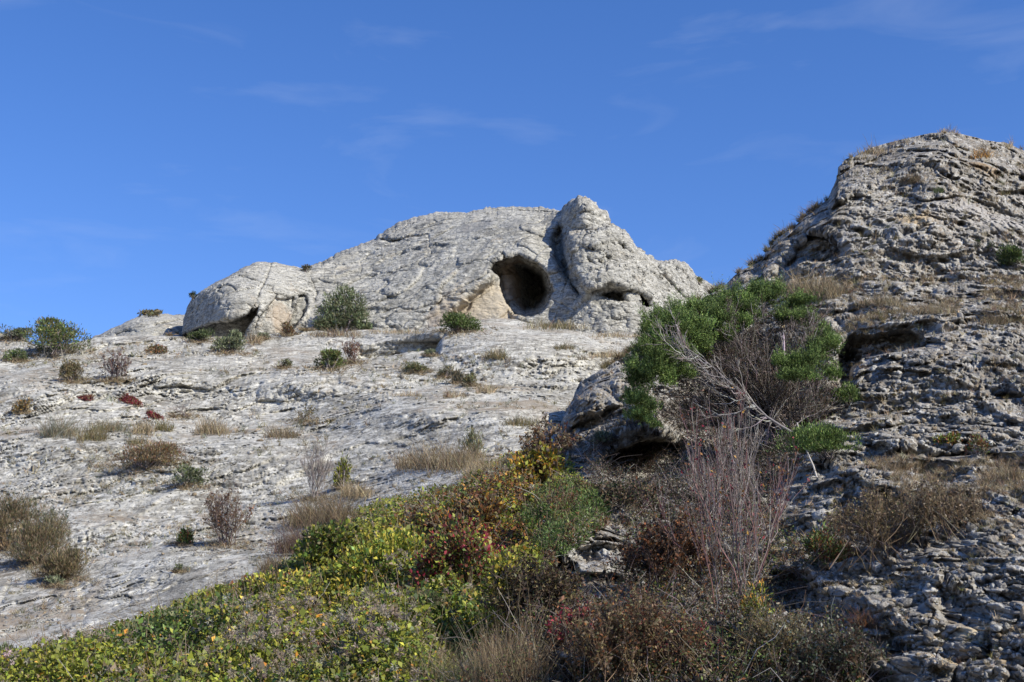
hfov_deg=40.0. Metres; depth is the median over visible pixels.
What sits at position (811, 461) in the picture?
dead stick
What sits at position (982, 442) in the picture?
plant
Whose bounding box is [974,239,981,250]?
shrub
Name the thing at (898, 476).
dry grass
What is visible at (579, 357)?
grass tuft
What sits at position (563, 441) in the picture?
bare bush
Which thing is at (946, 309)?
grass tuft
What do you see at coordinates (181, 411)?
bare bush
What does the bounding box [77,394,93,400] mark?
ground plant
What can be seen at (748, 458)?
bare bush
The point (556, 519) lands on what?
bush
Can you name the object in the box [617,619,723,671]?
bare bush
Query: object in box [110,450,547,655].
bramble
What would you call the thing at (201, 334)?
shrub
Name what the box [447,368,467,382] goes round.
shrub
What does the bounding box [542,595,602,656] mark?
bare bush
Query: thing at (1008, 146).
grass tuft
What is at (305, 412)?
bare bush
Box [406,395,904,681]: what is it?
undergrowth
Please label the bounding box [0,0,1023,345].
sky
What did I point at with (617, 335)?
grass tuft
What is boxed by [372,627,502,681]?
tall grass
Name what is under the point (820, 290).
grass tuft
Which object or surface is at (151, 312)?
ground plant
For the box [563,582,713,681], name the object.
bare bush
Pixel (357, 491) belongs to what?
grass tuft
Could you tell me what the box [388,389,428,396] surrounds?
grass tuft
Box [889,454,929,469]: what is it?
grass tuft
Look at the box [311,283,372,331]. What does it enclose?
shrub
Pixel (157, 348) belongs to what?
ground plant
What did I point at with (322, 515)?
grass tuft
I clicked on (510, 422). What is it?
grass tuft
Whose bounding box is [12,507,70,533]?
bare bush
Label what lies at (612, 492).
bare bush
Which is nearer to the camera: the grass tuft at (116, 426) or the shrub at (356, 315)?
the grass tuft at (116, 426)
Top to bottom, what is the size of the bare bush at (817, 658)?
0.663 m
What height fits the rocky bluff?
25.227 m
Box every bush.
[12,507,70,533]
[98,345,132,379]
[172,402,193,416]
[202,483,257,545]
[225,565,323,620]
[288,518,372,563]
[294,404,317,421]
[299,439,334,497]
[311,522,433,595]
[341,336,362,363]
[397,513,520,594]
[403,585,487,636]
[412,492,513,538]
[466,550,583,632]
[472,541,544,643]
[507,439,571,487]
[510,473,613,564]
[516,411,582,456]
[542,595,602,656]
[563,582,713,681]
[582,479,679,514]
[585,500,731,598]
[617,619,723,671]
[619,267,854,449]
[629,374,815,616]
[694,410,768,530]
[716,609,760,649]
[722,597,831,681]
[764,608,893,681]
[798,482,929,572]
[884,471,992,544]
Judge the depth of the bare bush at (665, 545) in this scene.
13.27 m
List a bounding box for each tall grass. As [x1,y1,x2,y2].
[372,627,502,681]
[439,576,599,681]
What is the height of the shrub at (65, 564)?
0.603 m
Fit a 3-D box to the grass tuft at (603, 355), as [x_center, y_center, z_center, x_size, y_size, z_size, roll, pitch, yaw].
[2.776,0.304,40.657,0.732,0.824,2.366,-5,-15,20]
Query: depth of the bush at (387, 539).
15.73 m
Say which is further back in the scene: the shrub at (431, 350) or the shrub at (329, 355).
the shrub at (431, 350)
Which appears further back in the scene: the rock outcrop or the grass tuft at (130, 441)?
the rock outcrop
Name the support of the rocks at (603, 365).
on the rocky bluff
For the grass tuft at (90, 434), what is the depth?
31.36 m
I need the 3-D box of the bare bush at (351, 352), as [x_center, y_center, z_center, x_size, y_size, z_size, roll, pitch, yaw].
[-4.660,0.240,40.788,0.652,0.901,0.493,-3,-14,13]
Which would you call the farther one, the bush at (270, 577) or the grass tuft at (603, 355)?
the grass tuft at (603, 355)
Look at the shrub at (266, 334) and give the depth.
47.51 m
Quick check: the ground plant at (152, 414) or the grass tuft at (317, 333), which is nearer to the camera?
the ground plant at (152, 414)
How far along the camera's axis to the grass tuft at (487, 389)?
33.39 m
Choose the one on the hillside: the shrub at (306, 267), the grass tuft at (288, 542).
the grass tuft at (288, 542)
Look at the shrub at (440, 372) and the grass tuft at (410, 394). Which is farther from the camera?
the shrub at (440, 372)
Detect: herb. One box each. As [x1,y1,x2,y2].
[0,641,17,650]
[43,574,65,585]
[173,563,182,570]
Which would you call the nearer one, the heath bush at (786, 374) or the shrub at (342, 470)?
the heath bush at (786, 374)
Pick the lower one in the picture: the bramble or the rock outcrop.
the bramble
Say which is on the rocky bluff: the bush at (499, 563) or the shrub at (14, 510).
the bush at (499, 563)
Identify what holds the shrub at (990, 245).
on the rocky bluff
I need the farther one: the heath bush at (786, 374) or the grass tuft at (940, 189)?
the grass tuft at (940, 189)
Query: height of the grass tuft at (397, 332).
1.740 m
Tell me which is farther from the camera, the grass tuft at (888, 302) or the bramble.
the grass tuft at (888, 302)
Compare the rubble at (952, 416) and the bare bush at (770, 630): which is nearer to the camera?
the bare bush at (770, 630)
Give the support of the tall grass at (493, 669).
on the hillside
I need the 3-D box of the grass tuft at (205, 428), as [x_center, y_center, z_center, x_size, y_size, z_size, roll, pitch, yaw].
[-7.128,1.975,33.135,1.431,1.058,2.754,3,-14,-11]
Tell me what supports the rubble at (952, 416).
on the rocky bluff
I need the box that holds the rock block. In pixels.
[182,262,314,338]
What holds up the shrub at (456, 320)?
on the hillside
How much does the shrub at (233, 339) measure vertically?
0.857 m
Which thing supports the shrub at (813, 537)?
on the rocky bluff
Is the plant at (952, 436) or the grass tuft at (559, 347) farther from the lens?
the grass tuft at (559, 347)
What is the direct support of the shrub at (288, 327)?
on the hillside
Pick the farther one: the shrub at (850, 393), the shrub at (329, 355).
the shrub at (329, 355)
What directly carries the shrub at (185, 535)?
on the hillside
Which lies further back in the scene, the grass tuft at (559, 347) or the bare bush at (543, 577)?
the grass tuft at (559, 347)
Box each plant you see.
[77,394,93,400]
[119,393,142,406]
[137,309,162,316]
[144,344,168,354]
[146,410,163,418]
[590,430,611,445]
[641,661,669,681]
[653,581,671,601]
[723,578,774,638]
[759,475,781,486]
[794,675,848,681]
[932,431,962,449]
[963,432,992,456]
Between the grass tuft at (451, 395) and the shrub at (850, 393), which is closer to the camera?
the shrub at (850, 393)
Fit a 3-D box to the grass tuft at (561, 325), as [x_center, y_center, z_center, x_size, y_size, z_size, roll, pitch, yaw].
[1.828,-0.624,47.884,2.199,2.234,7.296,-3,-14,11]
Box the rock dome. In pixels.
[92,313,187,337]
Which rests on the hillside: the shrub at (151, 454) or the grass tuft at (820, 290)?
the shrub at (151, 454)
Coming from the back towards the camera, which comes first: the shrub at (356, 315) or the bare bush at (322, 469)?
the shrub at (356, 315)
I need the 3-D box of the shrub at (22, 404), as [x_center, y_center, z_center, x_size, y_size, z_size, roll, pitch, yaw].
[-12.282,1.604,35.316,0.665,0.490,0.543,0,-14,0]
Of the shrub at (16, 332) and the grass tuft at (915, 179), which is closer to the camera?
the grass tuft at (915, 179)
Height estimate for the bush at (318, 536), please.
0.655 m
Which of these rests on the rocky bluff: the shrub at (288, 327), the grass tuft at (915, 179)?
the grass tuft at (915, 179)
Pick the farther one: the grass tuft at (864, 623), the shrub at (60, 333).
the shrub at (60, 333)
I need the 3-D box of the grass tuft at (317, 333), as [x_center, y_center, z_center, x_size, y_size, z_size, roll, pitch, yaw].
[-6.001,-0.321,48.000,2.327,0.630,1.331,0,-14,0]
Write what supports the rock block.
on the hillside
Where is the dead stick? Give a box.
[797,423,817,478]
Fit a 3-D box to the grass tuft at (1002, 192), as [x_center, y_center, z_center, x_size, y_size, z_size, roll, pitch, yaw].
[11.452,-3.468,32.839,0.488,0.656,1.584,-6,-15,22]
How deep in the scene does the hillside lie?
30.31 m
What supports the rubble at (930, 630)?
on the rocky bluff
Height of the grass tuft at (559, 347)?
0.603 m
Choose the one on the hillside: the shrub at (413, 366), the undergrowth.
the shrub at (413, 366)
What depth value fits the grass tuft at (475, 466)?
21.01 m
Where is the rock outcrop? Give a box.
[290,195,714,333]
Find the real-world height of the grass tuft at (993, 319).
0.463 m
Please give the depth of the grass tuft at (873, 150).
37.48 m
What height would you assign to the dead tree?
1.772 m
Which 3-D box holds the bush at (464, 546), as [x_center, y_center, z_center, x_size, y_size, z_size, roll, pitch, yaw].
[-0.380,2.280,14.674,1.328,0.978,1.375,13,-19,-41]
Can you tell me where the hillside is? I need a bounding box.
[0,318,657,681]
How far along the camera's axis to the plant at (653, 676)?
10.81 m
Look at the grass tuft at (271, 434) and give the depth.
31.50 m
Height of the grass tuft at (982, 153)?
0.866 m
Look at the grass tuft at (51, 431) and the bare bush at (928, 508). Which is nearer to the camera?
the bare bush at (928, 508)
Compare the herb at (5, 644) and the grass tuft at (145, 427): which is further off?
the grass tuft at (145, 427)
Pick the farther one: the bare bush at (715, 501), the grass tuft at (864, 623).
the bare bush at (715, 501)
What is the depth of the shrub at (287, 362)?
40.10 m
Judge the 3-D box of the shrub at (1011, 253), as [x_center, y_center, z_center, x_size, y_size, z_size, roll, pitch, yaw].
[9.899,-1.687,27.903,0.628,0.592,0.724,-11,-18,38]
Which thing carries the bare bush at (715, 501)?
on the rocky bluff
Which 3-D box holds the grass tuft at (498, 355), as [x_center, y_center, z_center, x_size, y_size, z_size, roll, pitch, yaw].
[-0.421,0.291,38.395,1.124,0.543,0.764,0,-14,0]
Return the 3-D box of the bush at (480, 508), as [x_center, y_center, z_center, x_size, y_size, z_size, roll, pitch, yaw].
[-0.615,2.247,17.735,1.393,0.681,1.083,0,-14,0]
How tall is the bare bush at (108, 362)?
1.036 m
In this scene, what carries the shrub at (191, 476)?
on the hillside
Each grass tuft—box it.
[28,395,83,438]
[73,416,117,442]
[93,414,130,431]
[124,414,158,436]
[124,432,149,445]
[152,415,178,431]
[185,410,238,436]
[245,329,265,345]
[249,540,291,571]
[250,513,335,556]
[262,423,302,439]
[274,478,402,530]
[307,322,364,336]
[332,471,377,499]
[364,328,424,334]
[379,428,489,475]
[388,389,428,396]
[443,386,468,397]
[450,443,513,481]
[473,380,500,394]
[476,342,509,360]
[498,411,538,426]
[519,316,590,330]
[553,334,578,350]
[575,353,588,359]
[581,329,640,338]
[587,347,627,358]
[770,259,850,300]
[836,597,887,629]
[848,287,913,307]
[856,130,886,154]
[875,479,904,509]
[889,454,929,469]
[900,169,924,183]
[911,295,963,314]
[933,182,946,193]
[937,124,958,134]
[967,456,1023,482]
[970,141,993,158]
[977,309,1010,326]
[996,186,1011,195]
[1003,135,1014,148]
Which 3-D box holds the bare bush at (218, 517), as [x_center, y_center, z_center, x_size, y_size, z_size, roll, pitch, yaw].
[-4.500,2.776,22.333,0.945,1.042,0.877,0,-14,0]
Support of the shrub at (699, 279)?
on the rock outcrop
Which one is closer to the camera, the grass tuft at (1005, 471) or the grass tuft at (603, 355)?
the grass tuft at (1005, 471)
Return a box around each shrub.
[0,323,34,339]
[0,488,42,550]
[1,347,29,360]
[1,508,77,565]
[11,395,35,412]
[20,315,93,355]
[25,546,90,582]
[57,356,84,380]
[108,439,204,469]
[170,463,213,487]
[175,525,194,545]
[182,327,215,341]
[189,291,196,299]
[208,329,248,351]
[257,332,269,337]
[277,358,292,366]
[281,321,295,334]
[300,264,311,271]
[309,347,348,369]
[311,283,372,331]
[330,452,353,487]
[401,361,428,372]
[422,348,435,354]
[435,310,485,331]
[435,363,453,378]
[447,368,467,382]
[457,424,487,453]
[462,372,476,386]
[695,276,704,284]
[766,416,869,459]
[801,519,856,570]
[829,380,862,407]
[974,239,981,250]
[986,241,996,251]
[994,241,1023,267]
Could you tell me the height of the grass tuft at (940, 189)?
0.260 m
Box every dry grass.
[0,324,562,598]
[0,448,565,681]
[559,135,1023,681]
[795,271,1023,335]
[833,447,1023,521]
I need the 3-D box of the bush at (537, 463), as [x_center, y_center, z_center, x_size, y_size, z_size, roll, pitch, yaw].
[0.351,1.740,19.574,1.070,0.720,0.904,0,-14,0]
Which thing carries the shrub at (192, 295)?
on the rock block
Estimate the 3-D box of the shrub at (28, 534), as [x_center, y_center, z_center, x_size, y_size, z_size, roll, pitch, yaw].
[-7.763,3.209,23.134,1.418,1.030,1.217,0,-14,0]
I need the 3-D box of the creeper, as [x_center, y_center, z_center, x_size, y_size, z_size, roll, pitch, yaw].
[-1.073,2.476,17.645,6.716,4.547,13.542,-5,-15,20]
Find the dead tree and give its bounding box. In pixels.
[641,308,792,437]
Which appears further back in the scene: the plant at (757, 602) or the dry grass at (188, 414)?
the dry grass at (188, 414)
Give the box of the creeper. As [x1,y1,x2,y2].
[0,450,611,681]
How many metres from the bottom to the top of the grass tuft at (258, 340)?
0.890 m
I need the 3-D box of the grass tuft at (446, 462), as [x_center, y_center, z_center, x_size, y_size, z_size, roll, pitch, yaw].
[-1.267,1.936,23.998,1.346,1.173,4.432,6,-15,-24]
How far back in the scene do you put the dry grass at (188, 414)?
35.49 m
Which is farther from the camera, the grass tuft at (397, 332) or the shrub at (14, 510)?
the grass tuft at (397, 332)
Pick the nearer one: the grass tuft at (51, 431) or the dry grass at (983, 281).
the dry grass at (983, 281)
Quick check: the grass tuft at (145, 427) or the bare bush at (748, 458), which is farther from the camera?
the grass tuft at (145, 427)
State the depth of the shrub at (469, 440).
24.28 m
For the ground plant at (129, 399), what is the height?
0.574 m
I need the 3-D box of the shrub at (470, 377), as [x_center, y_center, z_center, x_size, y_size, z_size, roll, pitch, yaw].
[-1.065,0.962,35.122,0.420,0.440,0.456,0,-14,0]
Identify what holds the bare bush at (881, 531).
on the rocky bluff
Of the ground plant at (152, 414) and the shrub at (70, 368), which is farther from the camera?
the shrub at (70, 368)
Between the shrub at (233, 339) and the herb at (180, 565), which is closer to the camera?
the herb at (180, 565)
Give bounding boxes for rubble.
[0,350,576,642]
[743,508,1023,681]
[825,309,1023,517]
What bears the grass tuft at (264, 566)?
on the hillside
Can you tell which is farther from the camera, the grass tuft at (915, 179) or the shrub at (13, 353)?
the shrub at (13, 353)
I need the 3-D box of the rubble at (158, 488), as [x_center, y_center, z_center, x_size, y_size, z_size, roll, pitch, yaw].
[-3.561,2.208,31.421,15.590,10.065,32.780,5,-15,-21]
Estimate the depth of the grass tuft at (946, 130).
37.41 m
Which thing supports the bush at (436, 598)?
on the hillside
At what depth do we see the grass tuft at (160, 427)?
33.52 m
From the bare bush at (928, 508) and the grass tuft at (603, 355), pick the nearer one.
the bare bush at (928, 508)
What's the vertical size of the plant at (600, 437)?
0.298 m
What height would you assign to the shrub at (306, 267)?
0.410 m
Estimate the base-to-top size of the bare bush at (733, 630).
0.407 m
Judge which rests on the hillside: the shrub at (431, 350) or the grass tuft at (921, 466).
the shrub at (431, 350)
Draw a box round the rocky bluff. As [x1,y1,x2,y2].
[516,132,1023,681]
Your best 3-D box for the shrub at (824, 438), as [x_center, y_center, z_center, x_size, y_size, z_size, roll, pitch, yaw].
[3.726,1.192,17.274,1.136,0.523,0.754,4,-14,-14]

